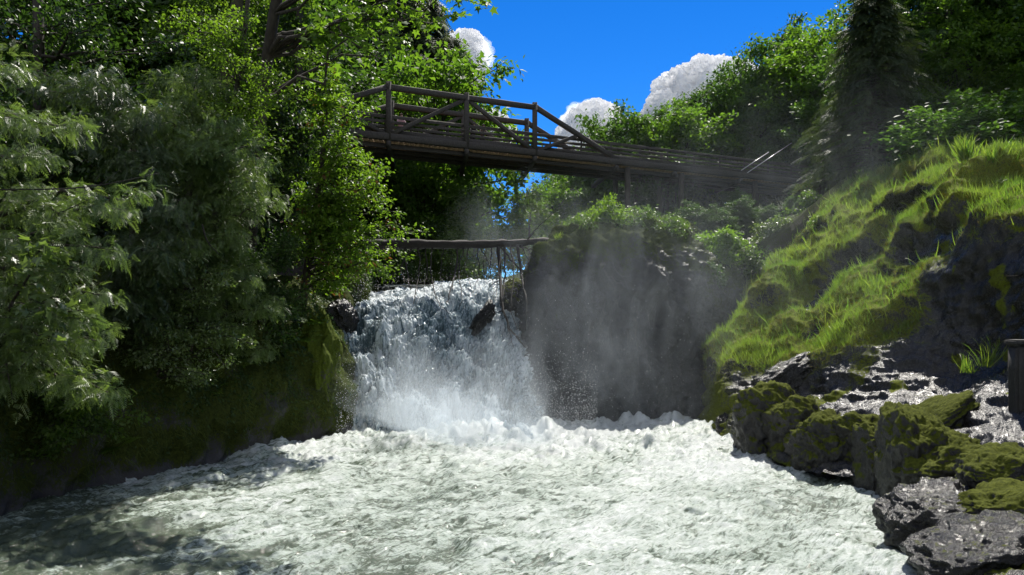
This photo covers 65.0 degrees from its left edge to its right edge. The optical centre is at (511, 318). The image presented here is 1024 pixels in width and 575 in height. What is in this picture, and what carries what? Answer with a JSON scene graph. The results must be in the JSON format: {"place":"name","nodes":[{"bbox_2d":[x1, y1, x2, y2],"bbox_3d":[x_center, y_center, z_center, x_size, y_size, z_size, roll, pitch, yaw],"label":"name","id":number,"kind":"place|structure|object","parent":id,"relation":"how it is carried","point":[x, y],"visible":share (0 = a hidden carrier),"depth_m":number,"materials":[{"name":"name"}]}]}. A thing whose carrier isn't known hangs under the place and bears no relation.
{"place":"outdoors","nodes":[
{"label":"outdoors","id":0,"kind":"place"},
{"bbox_2d":[0,242,373,515],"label":"rocky bank","id":1,"kind":"structure","parent":0,"point":[151,466],"depth_m":23.25,"materials":[{"name":"plant"}]},
{"bbox_2d":[0,233,98,352],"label":"maple tree","id":2,"kind":"object","parent":1,"relation":"on","point":[27,265],"visible":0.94,"depth_m":15.90,"materials":[{"name":"green plant"}]},
{"bbox_2d":[11,359,160,465],"bbox_3d":[-10.638,2.276,19.378,3.528,2.690,2.940,0,0,0],"label":"shrub","id":3,"kind":"object","parent":1,"relation":"on","point":[63,423],"visible":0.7,"depth_m":19.25,"materials":[{"name":"green plant"}]},
{"bbox_2d":[0,39,175,423],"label":"cedar tree","id":4,"kind":"object","parent":1,"relation":"on","point":[31,204],"visible":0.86,"depth_m":17.16,"materials":[{"name":"green plant"}]},
{"bbox_2d":[0,171,158,189],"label":"branch","id":5,"kind":"object","parent":4,"relation":"attached to","point":[78,187],"visible":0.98,"depth_m":16.82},
{"bbox_2d":[2,55,213,350],"bbox_3d":[-10.999,-2.267,22.006,6.478,9.859,4.272,0,0,0],"label":"cedar tree","id":6,"kind":"object","parent":1,"relation":"on","point":[152,268],"visible":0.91,"depth_m":21.73,"materials":[{"name":"green plant"}]},
{"bbox_2d":[108,318,218,394],"bbox_3d":[-9.751,1.029,22.491,3.440,2.647,2.205,0,0,0],"label":"shrub","id":7,"kind":"object","parent":1,"relation":"on","point":[150,350],"visible":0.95,"depth_m":22.20,"materials":[{"name":"green plant"}]},
{"bbox_2d":[0,243,374,477],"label":"ivy","id":8,"kind":"object","parent":1,"relation":"on","point":[172,399],"visible":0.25,"depth_m":24.77,"materials":[{"name":"green plant"}]},
{"bbox_2d":[0,259,374,506],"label":"cliff moss","id":9,"kind":"object","parent":1,"relation":"on","point":[90,459],"visible":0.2,"depth_m":23.70,"materials":[{"name":"plant"}]},
{"bbox_2d":[152,251,258,369],"bbox_3d":[-9.231,-0.180,23.377,2.997,3.541,3.832,0,0,-35],"label":"shrub","id":10,"kind":"object","parent":1,"relation":"on","point":[198,297],"visible":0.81,"depth_m":23.11,"materials":[{"name":"green plant"}]},
{"bbox_2d":[122,51,294,310],"bbox_3d":[-9.272,-3.228,24.312,5.623,9.409,5.630,0,0,0],"label":"cedar tree","id":11,"kind":"object","parent":1,"relation":"on","point":[204,136],"visible":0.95,"depth_m":23.59,"materials":[{"name":"green plant"}]},
{"bbox_2d":[113,0,331,268],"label":"broadleaf tree","id":12,"kind":"object","parent":1,"relation":"on","point":[255,5],"visible":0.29,"depth_m":30.16,"materials":[{"name":"green plant"}]},
{"bbox_2d":[159,205,290,365],"bbox_3d":[-8.653,-0.538,24.324,4.057,5.901,4.036,0,0,0],"label":"cedar tree","id":13,"kind":"object","parent":1,"relation":"on","point":[247,286],"visible":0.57,"depth_m":24.45,"materials":[{"name":"green plant"}]},
{"bbox_2d":[152,0,301,318],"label":"broadleaf tree","id":14,"kind":"object","parent":1,"relation":"on","point":[244,105],"visible":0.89,"depth_m":24.29,"materials":[{"name":"green plant"}]},
{"bbox_2d":[201,226,338,358],"bbox_3d":[-8.306,-0.932,27.138,4.415,4.614,4.900,0,0,0],"label":"shrub","id":15,"kind":"object","parent":1,"relation":"on","point":[283,244],"visible":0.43,"depth_m":27.04,"materials":[{"name":"green plant"}]},
{"bbox_2d":[295,308,343,402],"bbox_3d":[-7.242,2.202,30.033,1.911,5.198,3.249,0,0,0],"label":"boulder","id":16,"kind":"object","parent":1,"relation":"on","point":[325,349],"visible":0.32,"depth_m":28.81,"materials":[{"name":"plant"}]},
{"bbox_2d":[324,298,359,333],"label":"boulder","id":17,"kind":"object","parent":1,"relation":"on","point":[343,312],"visible":0.54,"depth_m":33.29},
{"bbox_2d":[281,63,435,326],"bbox_3d":[-5.522,-4.125,28.708,5.663,10.099,3.920,0,0,0],"label":"broadleaf tree","id":18,"kind":"object","parent":1,"relation":"on","point":[332,233],"visible":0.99,"depth_m":28.52,"materials":[{"name":"green plant"}]},
{"bbox_2d":[245,0,498,255],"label":"maple tree","id":19,"kind":"object","parent":1,"relation":"on","point":[274,44],"visible":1,"depth_m":25.13,"materials":[{"name":"green plant"}]},
{"bbox_2d":[343,278,543,439],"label":"waterfall","id":20,"kind":"structure","parent":0,"point":[397,325],"depth_m":32.91,"materials":[{"name":"white liquid"}]},
{"bbox_2d":[469,299,495,335],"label":"boulder","id":21,"kind":"object","parent":20,"relation":"in","point":[484,316],"visible":0.94,"depth_m":34.96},
{"bbox_2d":[2,0,911,278],"label":"sky","id":22,"kind":"structure","parent":0,"point":[575,51],"materials":[{"name":"blue"}]},
{"bbox_2d":[0,411,916,574],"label":"water","id":23,"kind":"structure","parent":0,"point":[668,493],"depth_m":18.22,"materials":[{"name":"liquid"}]},
{"bbox_2d":[336,264,709,443],"bbox_3d":[0.565,0.714,31.598,15.221,8.076,8.809,0,0,0],"label":"spray","id":24,"kind":"object","parent":23,"relation":"on","point":[473,391],"visible":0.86,"depth_m":28.76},
{"bbox_2d":[0,43,921,291],"bbox_3d":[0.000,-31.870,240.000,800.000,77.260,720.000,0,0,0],"label":"ground","id":25,"kind":"structure","parent":0,"point":[782,237],"depth_m":41.36,"materials":[{"name":"plant"}]},
{"bbox_2d":[0,18,115,140],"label":"broadleaf tree","id":26,"kind":"object","parent":25,"relation":"on","point":[63,64],"visible":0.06,"depth_m":32.56,"materials":[{"name":"green plant"}]},
{"bbox_2d":[0,0,201,150],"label":"broadleaf tree","id":27,"kind":"object","parent":25,"relation":"on","point":[70,5],"visible":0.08,"depth_m":35.68,"materials":[{"name":"green plant"}]},
{"bbox_2d":[0,0,207,279],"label":"broadleaf tree","id":28,"kind":"object","parent":25,"relation":"on","point":[39,31],"visible":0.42,"depth_m":26.33,"materials":[{"name":"green plant"}]},
{"bbox_2d":[65,0,360,229],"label":"broadleaf tree","id":29,"kind":"object","parent":25,"relation":"on","point":[158,5],"visible":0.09,"depth_m":35.45,"materials":[{"name":"green plant"}]},
{"bbox_2d":[197,0,367,279],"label":"broadleaf tree","id":30,"kind":"object","parent":25,"relation":"on","point":[284,120],"visible":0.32,"depth_m":32.82,"materials":[{"name":"green plant"}]},
{"bbox_2d":[198,0,373,152],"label":"broadleaf tree","id":31,"kind":"object","parent":25,"relation":"on","point":[335,9],"visible":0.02,"depth_m":42.55,"materials":[{"name":"green plant"}]},
{"bbox_2d":[280,8,403,212],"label":"broadleaf tree","id":32,"kind":"object","parent":25,"relation":"on","point":[361,88],"visible":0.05,"depth_m":50.06,"materials":[{"name":"green plant"}]},
{"bbox_2d":[328,158,405,261],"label":"broadleaf tree","id":33,"kind":"object","parent":25,"relation":"on","point":[369,216],"visible":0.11,"depth_m":52.85,"materials":[{"name":"green plant"}]},
{"bbox_2d":[309,0,463,284],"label":"conifer tree","id":34,"kind":"object","parent":25,"relation":"on","point":[408,28],"visible":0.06,"depth_m":75.15,"materials":[{"name":"green plant"}]},
{"bbox_2d":[342,157,439,284],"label":"broadleaf tree","id":35,"kind":"object","parent":25,"relation":"on","point":[401,174],"visible":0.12,"depth_m":53.02,"materials":[{"name":"green plant"}]},
{"bbox_2d":[370,228,424,290],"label":"shrub","id":36,"kind":"object","parent":25,"relation":"on","point":[378,280],"visible":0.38,"depth_m":43.64,"materials":[{"name":"green plant"}]},
{"bbox_2d":[351,161,489,284],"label":"broadleaf tree","id":37,"kind":"object","parent":25,"relation":"on","point":[429,183],"visible":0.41,"depth_m":52.40,"materials":[{"name":"green plant"}]},
{"bbox_2d":[396,219,449,284],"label":"shrub","id":38,"kind":"object","parent":25,"relation":"on","point":[430,229],"visible":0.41,"depth_m":49.57,"materials":[{"name":"green plant"}]},
{"bbox_2d":[330,33,543,284],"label":"broadleaf tree","id":39,"kind":"object","parent":25,"relation":"on","point":[436,78],"visible":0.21,"depth_m":57.46,"materials":[{"name":"green plant"}]},
{"bbox_2d":[389,0,495,284],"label":"conifer tree","id":40,"kind":"object","parent":25,"relation":"on","point":[435,13],"visible":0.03,"depth_m":78.60,"materials":[{"name":"green plant"}]},
{"bbox_2d":[412,221,493,283],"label":"shrub","id":41,"kind":"object","parent":25,"relation":"on","point":[449,259],"visible":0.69,"depth_m":45.40,"materials":[{"name":"green plant"}]},
{"bbox_2d":[395,36,517,284],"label":"conifer tree","id":42,"kind":"object","parent":25,"relation":"on","point":[450,41],"visible":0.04,"depth_m":75.32,"materials":[{"name":"green plant"}]},
{"bbox_2d":[473,220,532,279],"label":"shrub","id":43,"kind":"object","parent":25,"relation":"on","point":[496,235],"visible":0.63,"depth_m":51.69,"materials":[{"name":"green plant"}]},
{"bbox_2d":[501,185,560,258],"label":"shrub","id":44,"kind":"object","parent":25,"relation":"on","point":[520,209],"visible":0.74,"depth_m":54.82,"materials":[{"name":"green plant"}]},
{"bbox_2d":[497,176,594,276],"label":"broadleaf tree","id":45,"kind":"object","parent":25,"relation":"on","point":[564,199],"visible":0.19,"depth_m":60.95,"materials":[{"name":"green plant"}]},
{"bbox_2d":[280,81,814,220],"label":"footbridge","id":46,"kind":"object","parent":25,"relation":"on","point":[464,150],"visible":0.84,"depth_m":51.97,"materials":[{"name":"brown wood"}]},
{"bbox_2d":[537,174,599,210],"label":"broadleaf tree","id":47,"kind":"object","parent":25,"relation":"on","point":[568,190],"visible":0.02,"depth_m":67.22,"materials":[{"name":"green plant"}]},
{"bbox_2d":[546,98,685,212],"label":"broadleaf tree","id":48,"kind":"object","parent":25,"relation":"on","point":[606,133],"visible":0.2,"depth_m":65.18,"materials":[{"name":"green plant"}]},
{"bbox_2d":[599,180,663,211],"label":"slender tree","id":49,"kind":"object","parent":25,"relation":"on","point":[635,196],"visible":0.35,"depth_m":59.98,"materials":[{"name":"green plant"}]},
{"bbox_2d":[610,99,683,216],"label":"broadleaf tree","id":50,"kind":"object","parent":25,"relation":"on","point":[657,116],"visible":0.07,"depth_m":68.26,"materials":[{"name":"green plant"}]},
{"bbox_2d":[621,149,688,215],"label":"slender tree","id":51,"kind":"object","parent":25,"relation":"on","point":[660,195],"visible":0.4,"depth_m":57.94,"materials":[{"name":"green plant"}]},
{"bbox_2d":[631,156,698,215],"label":"slender tree","id":52,"kind":"object","parent":25,"relation":"on","point":[664,194],"visible":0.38,"depth_m":59.53,"materials":[{"name":"green plant"}]},
{"bbox_2d":[644,146,709,214],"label":"slender tree","id":53,"kind":"object","parent":25,"relation":"on","point":[691,189],"visible":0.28,"depth_m":60.45,"materials":[{"name":"green plant"}]},
{"bbox_2d":[619,91,743,213],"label":"broadleaf tree","id":54,"kind":"object","parent":25,"relation":"on","point":[699,132],"visible":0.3,"depth_m":65.52,"materials":[{"name":"green plant"}]},
{"bbox_2d":[669,199,720,234],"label":"broadleaf tree","id":55,"kind":"object","parent":25,"relation":"on","point":[693,212],"visible":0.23,"depth_m":50.48,"materials":[{"name":"green plant"}]},
{"bbox_2d":[665,77,729,206],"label":"broadleaf tree","id":56,"kind":"object","parent":25,"relation":"on","point":[693,101],"visible":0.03,"depth_m":72.28,"materials":[{"name":"green plant"}]},
{"bbox_2d":[675,129,734,226],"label":"broadleaf tree","id":57,"kind":"object","parent":25,"relation":"on","point":[717,200],"visible":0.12,"depth_m":66.35,"materials":[{"name":"green plant"}]},
{"bbox_2d":[689,203,742,242],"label":"bush","id":58,"kind":"object","parent":25,"relation":"on","point":[721,220],"visible":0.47,"depth_m":49.62,"materials":[{"name":"green plant"}]},
{"bbox_2d":[680,51,792,208],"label":"broadleaf tree","id":59,"kind":"object","parent":25,"relation":"on","point":[737,90],"visible":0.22,"depth_m":69.67,"materials":[{"name":"green plant"}]},
{"bbox_2d":[717,186,759,237],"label":"broadleaf tree","id":60,"kind":"object","parent":25,"relation":"on","point":[738,194],"visible":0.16,"depth_m":57.96,"materials":[{"name":"green plant"}]},
{"bbox_2d":[721,195,762,238],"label":"broadleaf tree","id":61,"kind":"object","parent":25,"relation":"on","point":[746,214],"visible":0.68,"depth_m":52.52,"materials":[{"name":"green plant"}]},
{"bbox_2d":[731,244,771,280],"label":"shrub","id":62,"kind":"object","parent":25,"relation":"on","point":[754,258],"visible":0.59,"depth_m":41.01,"materials":[{"name":"green plant"}]},
{"bbox_2d":[702,32,803,214],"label":"broadleaf tree","id":63,"kind":"object","parent":25,"relation":"on","point":[753,53],"visible":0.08,"depth_m":71.79,"materials":[{"name":"green plant"}]},
{"bbox_2d":[721,107,796,210],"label":"broadleaf tree","id":64,"kind":"object","parent":25,"relation":"on","point":[759,146],"visible":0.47,"depth_m":67.03,"materials":[{"name":"green plant"}]},
{"bbox_2d":[743,212,794,245],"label":"shrub","id":65,"kind":"object","parent":25,"relation":"on","point":[765,229],"visible":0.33,"depth_m":42.59,"materials":[{"name":"green plant"}]},
{"bbox_2d":[755,203,782,225],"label":"broadleaf tree","id":66,"kind":"object","parent":25,"relation":"on","point":[766,212],"visible":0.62,"depth_m":50.69,"materials":[{"name":"green plant"}]},
{"bbox_2d":[738,10,833,197],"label":"broadleaf tree","id":67,"kind":"object","parent":25,"relation":"on","point":[798,20],"visible":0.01,"depth_m":74.91,"materials":[{"name":"green plant"}]},
{"bbox_2d":[761,86,834,199],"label":"broadleaf tree","id":68,"kind":"object","parent":25,"relation":"on","point":[792,158],"visible":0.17,"depth_m":66.25,"materials":[{"name":"green plant"}]},
{"bbox_2d":[741,4,864,190],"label":"broadleaf tree","id":69,"kind":"object","parent":25,"relation":"on","point":[807,44],"visible":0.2,"depth_m":67.45,"materials":[{"name":"green plant"}]},
{"bbox_2d":[776,41,866,183],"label":"broadleaf tree","id":70,"kind":"object","parent":25,"relation":"on","point":[810,109],"visible":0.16,"depth_m":61.91,"materials":[{"name":"green plant"}]},
{"bbox_2d":[792,86,859,199],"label":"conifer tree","id":71,"kind":"object","parent":25,"relation":"on","point":[822,187],"visible":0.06,"depth_m":65.42,"materials":[{"name":"green plant"}]},
{"bbox_2d":[782,0,946,196],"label":"conifer tree","id":72,"kind":"object","parent":25,"relation":"on","point":[872,54],"visible":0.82,"depth_m":46.32,"materials":[{"name":"green plant"}]},
{"bbox_2d":[811,0,1023,134],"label":"broadleaf tree","id":73,"kind":"object","parent":25,"relation":"on","point":[908,4],"visible":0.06,"depth_m":53.25,"materials":[{"name":"green plant"}]},
{"bbox_2d":[849,86,1023,192],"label":"broadleaf tree","id":74,"kind":"object","parent":25,"relation":"on","point":[1005,124],"visible":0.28,"depth_m":37.22,"materials":[{"name":"green plant"}]},
{"bbox_2d":[891,0,1017,131],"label":"tall tree","id":75,"kind":"object","parent":25,"relation":"on","point":[925,31],"visible":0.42,"depth_m":49.62,"materials":[{"name":"green plant"}]},
{"bbox_2d":[897,0,1023,104],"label":"broadleaf tree","id":76,"kind":"object","parent":25,"relation":"on","point":[1020,21],"visible":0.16,"depth_m":48.18,"materials":[{"name":"green plant"}]},
{"bbox_2d":[901,0,1023,140],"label":"broadleaf tree","id":77,"kind":"object","parent":25,"relation":"on","point":[936,69],"visible":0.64,"depth_m":48.04,"materials":[{"name":"green plant"}]},
{"bbox_2d":[920,100,1023,143],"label":"broadleaf tree","id":78,"kind":"object","parent":25,"relation":"on","point":[990,118],"visible":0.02,"depth_m":36.26,"materials":[{"name":"green plant"}]},
{"bbox_2d":[448,28,489,92],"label":"cloud","id":79,"kind":"structure","parent":0,"point":[475,40],"depth_m":1472.84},
{"bbox_2d":[555,97,627,150],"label":"cloud","id":80,"kind":"structure","parent":0,"point":[599,106],"depth_m":1549.04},
{"bbox_2d":[517,215,745,421],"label":"rock headland","id":81,"kind":"structure","parent":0,"point":[609,272],"depth_m":35.73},
{"bbox_2d":[362,211,557,347],"bbox_3d":[-2.533,-1.957,35.908,9.308,6.450,3.958,0,0,5],"label":"fallen log","id":82,"kind":"object","parent":81,"relation":"on","point":[418,244],"visible":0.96,"depth_m":36.78,"materials":[{"name":"wood"}]},
{"bbox_2d":[499,278,521,321],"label":"boulder","id":83,"kind":"object","parent":81,"relation":"on","point":[508,284],"visible":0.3,"depth_m":37.06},
{"bbox_2d":[559,212,603,231],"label":"shrub","id":84,"kind":"object","parent":81,"relation":"on","point":[577,220],"visible":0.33,"depth_m":37.51,"materials":[{"name":"green plant"}]},
{"bbox_2d":[573,192,635,228],"bbox_3d":[4.476,-4.869,38.662,2.976,2.519,3.668,0,0,0],"label":"shrub","id":85,"kind":"object","parent":81,"relation":"on","point":[605,212],"visible":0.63,"depth_m":38.17,"materials":[{"name":"green plant"}]},
{"bbox_2d":[613,203,665,230],"bbox_3d":[5.903,-4.678,39.101,2.992,2.249,4.010,0,0,0],"label":"shrub","id":86,"kind":"object","parent":81,"relation":"on","point":[640,213],"visible":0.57,"depth_m":38.77,"materials":[{"name":"green plant"}]},
{"bbox_2d":[657,207,695,240],"bbox_3d":[7.647,-4.441,39.971,2.994,2.203,4.423,0,0,19],"label":"shrub","id":87,"kind":"object","parent":81,"relation":"on","point":[673,220],"visible":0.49,"depth_m":39.08,"materials":[{"name":"green plant"}]},
{"bbox_2d":[700,254,728,288],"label":"shrub","id":88,"kind":"object","parent":81,"relation":"on","point":[714,266],"visible":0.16,"depth_m":38.47,"materials":[{"name":"green plant"}]},
{"bbox_2d":[692,225,752,267],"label":"shrub","id":89,"kind":"object","parent":81,"relation":"on","point":[729,244],"visible":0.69,"depth_m":40.86,"materials":[{"name":"green plant"}]},
{"bbox_2d":[624,53,754,140],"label":"cloud","id":90,"kind":"structure","parent":0,"point":[677,80],"depth_m":1434.75,"materials":[{"name":"white"}]},
{"bbox_2d":[697,136,1023,574],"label":"grassy bank","id":91,"kind":"structure","parent":0,"point":[970,289],"depth_m":27.18,"materials":[{"name":"plant"}]},
{"bbox_2d":[731,380,795,454],"bbox_3d":[8.542,3.591,26.924,2.304,3.051,2.800,0,0,13],"label":"boulder","id":92,"kind":"object","parent":91,"relation":"on","point":[749,407],"visible":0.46,"depth_m":25.96,"materials":[{"name":"stone"}]},
{"bbox_2d":[751,351,813,390],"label":"boulder","id":93,"kind":"object","parent":91,"relation":"on","point":[792,372],"visible":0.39,"depth_m":29.25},
{"bbox_2d":[760,394,820,466],"bbox_3d":[9.078,3.662,25.580,2.300,2.630,2.694,0,0,0],"label":"boulder","id":94,"kind":"object","parent":91,"relation":"on","point":[780,420],"visible":0.51,"depth_m":24.77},
{"bbox_2d":[782,189,825,216],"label":"shrub","id":95,"kind":"object","parent":91,"relation":"on","point":[808,199],"visible":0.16,"depth_m":43.72,"materials":[{"name":"green plant"}]},
{"bbox_2d":[783,408,839,478],"bbox_3d":[9.110,3.885,23.589,2.003,2.487,2.503,0,0,0],"label":"boulder","id":96,"kind":"object","parent":91,"relation":"on","point":[810,441],"visible":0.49,"depth_m":22.99,"materials":[{"name":"stone"}]},
{"bbox_2d":[828,411,878,461],"bbox_3d":[9.787,3.586,23.044,2.026,1.986,2.226,0,0,0],"label":"boulder","id":97,"kind":"object","parent":91,"relation":"on","point":[842,426],"visible":0.26,"depth_m":22.37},
{"bbox_2d":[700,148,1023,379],"bbox_3d":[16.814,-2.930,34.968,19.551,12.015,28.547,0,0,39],"label":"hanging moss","id":98,"kind":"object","parent":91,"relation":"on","point":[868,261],"visible":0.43,"depth_m":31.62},
{"bbox_2d":[850,422,877,491],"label":"boulder","id":99,"kind":"object","parent":91,"relation":"on","point":[864,447],"visible":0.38,"depth_m":20.83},
{"bbox_2d":[872,401,951,496],"bbox_3d":[9.681,3.519,19.502,1.637,2.926,2.647,0,0,0],"label":"boulder","id":100,"kind":"object","parent":91,"relation":"on","point":[902,432],"visible":0.59,"depth_m":19.00,"materials":[{"name":"stone"}]},
{"bbox_2d":[872,477,969,552],"bbox_3d":[8.263,4.061,15.517,2.272,1.895,2.547,0,0,0],"label":"boulder","id":101,"kind":"object","parent":91,"relation":"on","point":[901,512],"visible":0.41,"depth_m":15.35,"materials":[{"name":"stone"}]},
{"bbox_2d":[890,429,981,483],"bbox_3d":[10.050,3.538,18.540,2.447,1.839,2.338,0,0,0],"label":"boulder","id":102,"kind":"object","parent":91,"relation":"on","point":[936,462],"visible":0.3,"depth_m":18.09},
{"bbox_2d":[917,390,980,428],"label":"boulder","id":103,"kind":"object","parent":91,"relation":"on","point":[950,410],"visible":0.34,"depth_m":20.92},
{"bbox_2d":[898,509,1023,574],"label":"boulder","id":104,"kind":"object","parent":91,"relation":"on","point":[964,543],"visible":0.99,"depth_m":13.07,"materials":[{"name":"stone"}]},
{"bbox_2d":[946,132,983,162],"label":"grass tuft","id":105,"kind":"object","parent":91,"relation":"on","point":[962,149],"visible":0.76,"depth_m":29.86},
{"bbox_2d":[950,442,1023,488],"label":"boulder","id":106,"kind":"object","parent":91,"relation":"on","point":[988,462],"visible":0.56,"depth_m":15.85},
{"bbox_2d":[966,335,1009,367],"bbox_3d":[13.431,0.902,22.625,1.185,1.001,1.276,0,0,-25],"label":"grass tuft","id":107,"kind":"object","parent":91,"relation":"on","point":[992,358],"visible":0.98,"depth_m":22.55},
{"bbox_2d":[956,477,1023,514],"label":"boulder","id":108,"kind":"object","parent":91,"relation":"on","point":[1002,494],"visible":0.37,"depth_m":14.69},
{"bbox_2d":[980,140,1008,162],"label":"grass tuft","id":109,"kind":"object","parent":91,"relation":"on","point":[992,154],"visible":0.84,"depth_m":28.83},
{"bbox_2d":[1004,339,1023,412],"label":"weathered post","id":110,"kind":"object","parent":91,"relation":"on","point":[1016,376],"visible":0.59,"depth_m":19.34,"materials":[{"name":"wood"}]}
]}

